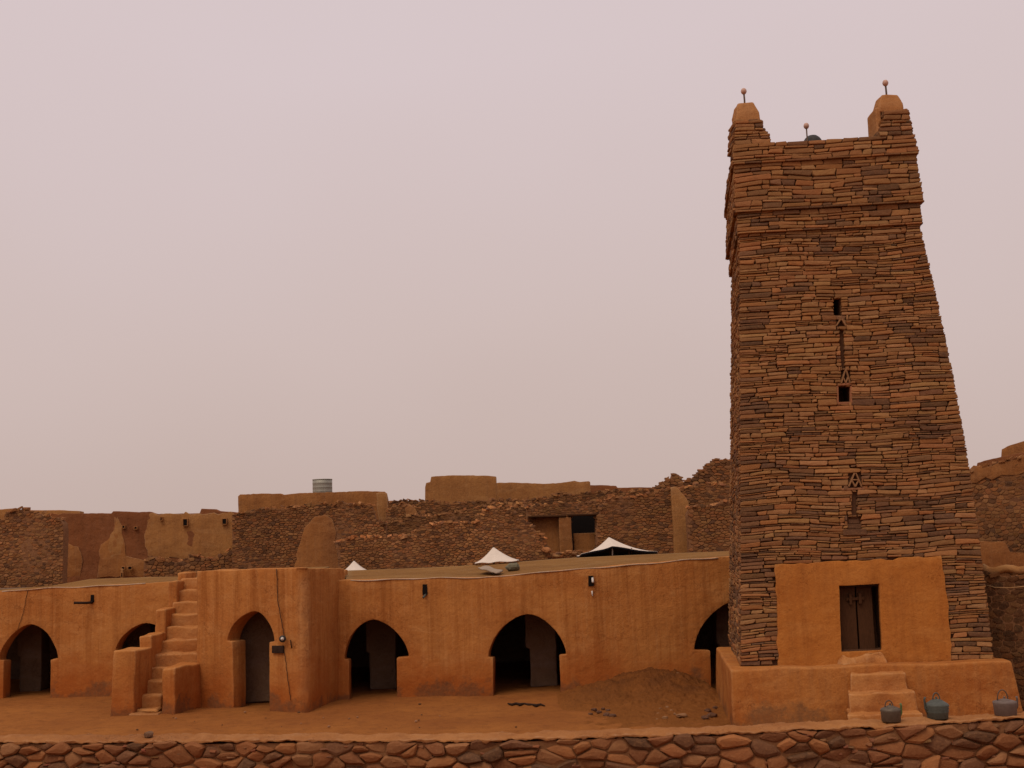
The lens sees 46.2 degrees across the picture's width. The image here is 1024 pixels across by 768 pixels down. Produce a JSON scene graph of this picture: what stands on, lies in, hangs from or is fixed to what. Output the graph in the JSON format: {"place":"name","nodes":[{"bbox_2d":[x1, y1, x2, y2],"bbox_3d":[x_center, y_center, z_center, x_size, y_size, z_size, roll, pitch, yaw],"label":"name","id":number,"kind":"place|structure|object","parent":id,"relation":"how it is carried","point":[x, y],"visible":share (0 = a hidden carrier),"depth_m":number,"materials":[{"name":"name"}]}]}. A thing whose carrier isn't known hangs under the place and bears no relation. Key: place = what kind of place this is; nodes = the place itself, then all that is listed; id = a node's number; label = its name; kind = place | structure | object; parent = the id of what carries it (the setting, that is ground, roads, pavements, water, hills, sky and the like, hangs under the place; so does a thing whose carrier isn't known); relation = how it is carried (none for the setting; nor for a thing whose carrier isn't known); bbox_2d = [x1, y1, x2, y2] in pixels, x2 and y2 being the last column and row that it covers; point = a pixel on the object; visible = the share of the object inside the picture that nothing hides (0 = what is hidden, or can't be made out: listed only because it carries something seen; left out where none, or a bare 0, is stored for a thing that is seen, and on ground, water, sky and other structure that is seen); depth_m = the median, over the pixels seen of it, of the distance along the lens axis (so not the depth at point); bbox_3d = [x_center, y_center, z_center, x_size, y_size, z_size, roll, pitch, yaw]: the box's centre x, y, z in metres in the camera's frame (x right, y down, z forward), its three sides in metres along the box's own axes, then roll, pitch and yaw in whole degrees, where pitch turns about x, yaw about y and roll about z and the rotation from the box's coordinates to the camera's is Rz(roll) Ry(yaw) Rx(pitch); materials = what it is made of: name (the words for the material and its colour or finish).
{"place":"outdoors","nodes":[
{"label":"outdoors","id":0,"kind":"place"},
{"bbox_2d":[0,506,68,587],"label":"ruined wall","id":1,"kind":"structure","parent":0,"point":[33,548],"depth_m":43.16,"materials":[{"name":"stone"}]},
{"bbox_2d":[0,509,83,518],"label":"mud house","id":2,"kind":"structure","parent":0,"point":[4,511],"depth_m":56.79,"materials":[{"name":"paint"}]},
{"bbox_2d":[58,509,236,582],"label":"adobe house","id":3,"kind":"structure","parent":0,"point":[119,544],"depth_m":49.64,"materials":[{"name":"paint"}]},
{"bbox_2d":[182,518,187,525],"bbox_3d":[-13.512,5.732,49.681,0.221,0.321,0.164,-2,-8,0],"label":"window","id":4,"kind":"structure","parent":3,"relation":"in","point":[184,521],"depth_m":49.61,"materials":[{"name":"paint"}]},
{"bbox_2d":[222,518,227,524],"bbox_3d":[-11.892,5.693,49.679,0.213,0.263,0.163,-2,-8,0],"label":"window","id":5,"kind":"structure","parent":3,"relation":"in","point":[224,520],"depth_m":49.61,"materials":[{"name":"paint"}]},
{"bbox_2d":[238,491,388,521],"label":"mud house","id":6,"kind":"structure","parent":0,"point":[378,499],"depth_m":53.81,"materials":[{"name":"paint"}]},
{"bbox_2d":[312,479,331,492],"bbox_3d":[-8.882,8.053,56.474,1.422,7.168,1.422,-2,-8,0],"label":"water tank","id":7,"kind":"object","parent":6,"relation":"on","point":[322,485],"visible":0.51,"depth_m":56.51,"materials":[{"name":"metal"}]},
{"bbox_2d":[425,475,496,503],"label":"mud house","id":8,"kind":"structure","parent":0,"point":[450,489],"depth_m":61.84,"materials":[{"name":"paint"}]},
{"bbox_2d":[460,501,532,515],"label":"ruined wall","id":9,"kind":"structure","parent":0,"point":[474,511],"depth_m":52.73,"materials":[{"name":"stone"}]},
{"bbox_2d":[0,655,1023,735],"bbox_3d":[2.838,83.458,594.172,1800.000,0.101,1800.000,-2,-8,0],"label":"ground","id":10,"kind":"structure","parent":0,"point":[376,711],"depth_m":27.78,"materials":[{"name":"orange sand"}]},
{"bbox_2d":[143,548,231,576],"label":"rubble bank","id":11,"kind":"structure","parent":10,"relation":"on","point":[155,566],"depth_m":48.88,"materials":[{"name":"stone"}]},
{"bbox_2d":[232,500,387,568],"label":"ruined wall","id":12,"kind":"structure","parent":10,"relation":"on","point":[304,535],"depth_m":48.45,"materials":[{"name":"stone"}]},
{"bbox_2d":[0,551,730,716],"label":"prayer hall","id":13,"kind":"structure","parent":10,"relation":"on","point":[300,639],"depth_m":30.50,"materials":[{"name":"paint"}]},
{"bbox_2d":[345,559,365,569],"bbox_3d":[-5.271,6.236,40.152,0.911,0.743,1.006,-2,-8,0],"label":"tent","id":14,"kind":"object","parent":13,"relation":"on","point":[354,565],"visible":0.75,"depth_m":39.96,"materials":[{"name":"white fabric"}]},
{"bbox_2d":[478,565,502,573],"bbox_3d":[-0.634,5.117,33.103,0.544,0.189,3.396,0,-8,-13],"label":"canvas sheet","id":15,"kind":"object","parent":13,"relation":"on","point":[490,569],"visible":1,"depth_m":32.69,"materials":[{"name":"beige fabric"}]},
{"bbox_2d":[475,546,518,563],"bbox_3d":[-0.501,5.793,39.786,1.467,0.864,1.805,-2,-8,0],"label":"tent","id":16,"kind":"object","parent":13,"relation":"on","point":[493,555],"visible":1,"depth_m":39.28,"materials":[{"name":"white fabric"}]},
{"bbox_2d":[386,501,425,521],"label":"ruined wall","id":17,"kind":"structure","parent":10,"relation":"on","point":[399,511],"depth_m":53.21,"materials":[{"name":"stone"}]},
{"bbox_2d":[333,505,551,569],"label":"ruined wall","id":18,"kind":"structure","parent":10,"relation":"on","point":[465,543],"depth_m":46.58,"materials":[{"name":"stone"}]},
{"bbox_2d":[381,504,525,536],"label":"ruined wall","id":19,"kind":"structure","parent":10,"relation":"on","point":[410,523],"depth_m":51.18,"materials":[{"name":"stone"}]},
{"bbox_2d":[0,712,1023,767],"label":"boundary wall","id":20,"kind":"structure","parent":10,"relation":"on","point":[987,740],"depth_m":14.54,"materials":[{"name":"stone"}]},
{"bbox_2d":[144,731,153,737],"bbox_3d":[-4.676,4.523,15.473,0.146,0.096,0.101,-8,-9,36],"label":"stone","id":21,"kind":"object","parent":20,"relation":"on","point":[148,734],"visible":1,"depth_m":15.43,"materials":[{"name":"stone"}]},
{"bbox_2d":[880,700,901,722],"bbox_3d":[4.631,3.998,14.684,0.244,0.258,0.244,6,-11,-44],"label":"kettle","id":22,"kind":"object","parent":20,"relation":"on","point":[890,713],"visible":1,"depth_m":14.59,"materials":[{"name":"metal"}]},
{"bbox_2d":[923,692,948,719],"bbox_3d":[5.229,3.964,14.799,0.316,0.316,0.298,-2,-8,0],"label":"kettle","id":23,"kind":"object","parent":20,"relation":"on","point":[936,709],"visible":1,"depth_m":14.70,"materials":[{"name":"grey plastic"}]},
{"bbox_2d":[992,689,1017,716],"bbox_3d":[6.098,3.941,14.854,0.285,0.318,0.285,-9,-11,44],"label":"kettle","id":24,"kind":"object","parent":20,"relation":"on","point":[1005,707],"visible":1,"depth_m":14.75,"materials":[{"name":"grey plastic"}]},
{"bbox_2d":[507,702,544,706],"bbox_3d":[0.341,7.507,28.110,1.068,0.081,0.318,-6,-9,30],"label":"branch","id":25,"kind":"object","parent":10,"relation":"on","point":[527,704],"visible":1,"depth_m":28.10,"materials":[{"name":"brown wood"}]},
{"bbox_2d":[550,550,590,558],"bbox_3d":[2.488,8.351,47.704,2.603,3.478,0.653,-2,-8,0],"label":"rubble heap","id":26,"kind":"object","parent":10,"relation":"on","point":[570,556],"visible":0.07,"depth_m":47.66,"materials":[{"name":"stone"}]},
{"bbox_2d":[577,536,657,557],"bbox_3d":[3.673,5.809,42.085,2.807,0.982,2.601,-2,-8,0],"label":"tent","id":27,"kind":"object","parent":10,"relation":"on","point":[608,546],"visible":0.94,"depth_m":41.70,"materials":[{"name":"white fabric"}]},
{"bbox_2d":[596,487,673,553],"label":"ruined wall","id":28,"kind":"structure","parent":10,"relation":"on","point":[641,521],"depth_m":47.66,"materials":[{"name":"stone"}]},
{"bbox_2d":[557,667,729,728],"bbox_3d":[2.983,6.951,26.498,4.322,0.681,8.000,-2,-8,0],"label":"earth mound","id":29,"kind":"object","parent":10,"relation":"on","point":[640,697],"visible":0.59,"depth_m":27.47,"materials":[{"name":"brown soil"}]},
{"bbox_2d":[676,713,687,716],"bbox_3d":[3.556,6.940,25.149,0.243,0.078,0.201,1,-8,-18],"label":"stone","id":30,"kind":"object","parent":29,"relation":"on","point":[682,715],"visible":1,"depth_m":25.07,"materials":[{"name":"stone"}]},
{"bbox_2d":[707,712,717,717],"bbox_3d":[4.201,6.962,25.192,0.233,0.131,0.186,5,-10,-42],"label":"stone","id":31,"kind":"object","parent":29,"relation":"on","point":[710,714],"visible":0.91,"depth_m":25.13,"materials":[{"name":"stone"}]},
{"bbox_2d":[670,487,688,552],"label":"plaster pier","id":32,"kind":"structure","parent":10,"relation":"on","point":[679,501],"depth_m":47.39,"materials":[{"name":"brown paint"}]},
{"bbox_2d":[716,80,1022,725],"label":"minaret","id":33,"kind":"object","parent":10,"relation":"on","point":[857,582],"visible":0.98,"depth_m":25.13,"materials":[{"name":"stone"}]},
{"bbox_2d":[839,584,877,649],"bbox_3d":[7.099,4.744,24.611,0.912,1.369,0.257,-2,-8,4],"label":"door","id":34,"kind":"structure","parent":33,"relation":"in","point":[848,622],"depth_m":24.57,"materials":[{"name":"brown wood"}]},
{"bbox_2d":[982,564,1023,710],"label":"yard wall","id":35,"kind":"structure","parent":10,"relation":"on","point":[1005,606],"depth_m":24.95,"materials":[{"name":"stone"}]},
{"bbox_2d":[986,585,1023,588],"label":"power cable","id":36,"kind":"object","parent":35,"relation":"attached to","point":[1005,587],"visible":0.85,"depth_m":24.78,"materials":[{"name":"plastic"}]},
{"bbox_2d":[0,0,1023,513],"label":"sky","id":37,"kind":"structure","parent":0,"point":[391,247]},
{"bbox_2d":[505,563,519,570],"bbox_3d":[0.022,5.143,33.607,0.351,0.274,0.399,4,-10,-39],"label":"cloth bundle","id":38,"kind":"object","parent":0,"point":[512,567],"visible":0.97,"depth_m":33.48,"materials":[{"name":"grey fabric"}]},
{"bbox_2d":[389,485,692,516],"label":"ruined wall","id":39,"kind":"structure","parent":0,"point":[432,507],"depth_m":55.76,"materials":[{"name":"stone"}]},
{"bbox_2d":[497,481,590,500],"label":"mud house","id":40,"kind":"structure","parent":0,"point":[512,490],"depth_m":63.82,"materials":[{"name":"paint"}]},
{"bbox_2d":[524,499,601,552],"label":"ruined house","id":41,"kind":"structure","parent":0,"point":[563,526],"depth_m":49.72,"materials":[{"name":"stone"}]},
{"bbox_2d":[590,485,650,492],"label":"mud house","id":42,"kind":"structure","parent":0,"point":[595,488],"depth_m":66.79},
{"bbox_2d":[652,458,730,488],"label":"rubble tower","id":43,"kind":"structure","parent":0,"point":[717,470],"depth_m":57.85,"materials":[{"name":"stone"}]},
{"bbox_2d":[678,481,729,506],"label":"ruined wall","id":44,"kind":"structure","parent":0,"point":[709,493],"depth_m":49.29,"materials":[{"name":"stone"}]},
{"bbox_2d":[685,499,730,552],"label":"ruined wall","id":45,"kind":"structure","parent":0,"point":[707,528],"depth_m":46.13,"materials":[{"name":"stone"}]},
{"bbox_2d":[969,454,1023,552],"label":"stone house","id":46,"kind":"structure","parent":0,"point":[998,490],"depth_m":38.62,"materials":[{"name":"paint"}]},
{"bbox_2d":[977,453,1023,465],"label":"mud house","id":47,"kind":"structure","parent":0,"point":[989,461],"depth_m":42.22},
{"bbox_2d":[980,541,1023,575],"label":"plaster wall","id":48,"kind":"structure","parent":0,"point":[995,554],"depth_m":35.58,"materials":[{"name":"brown paint"}]},
{"bbox_2d":[1001,441,1023,456],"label":"mud house","id":49,"kind":"structure","parent":0,"point":[1016,448],"depth_m":46.30,"materials":[{"name":"paint"}]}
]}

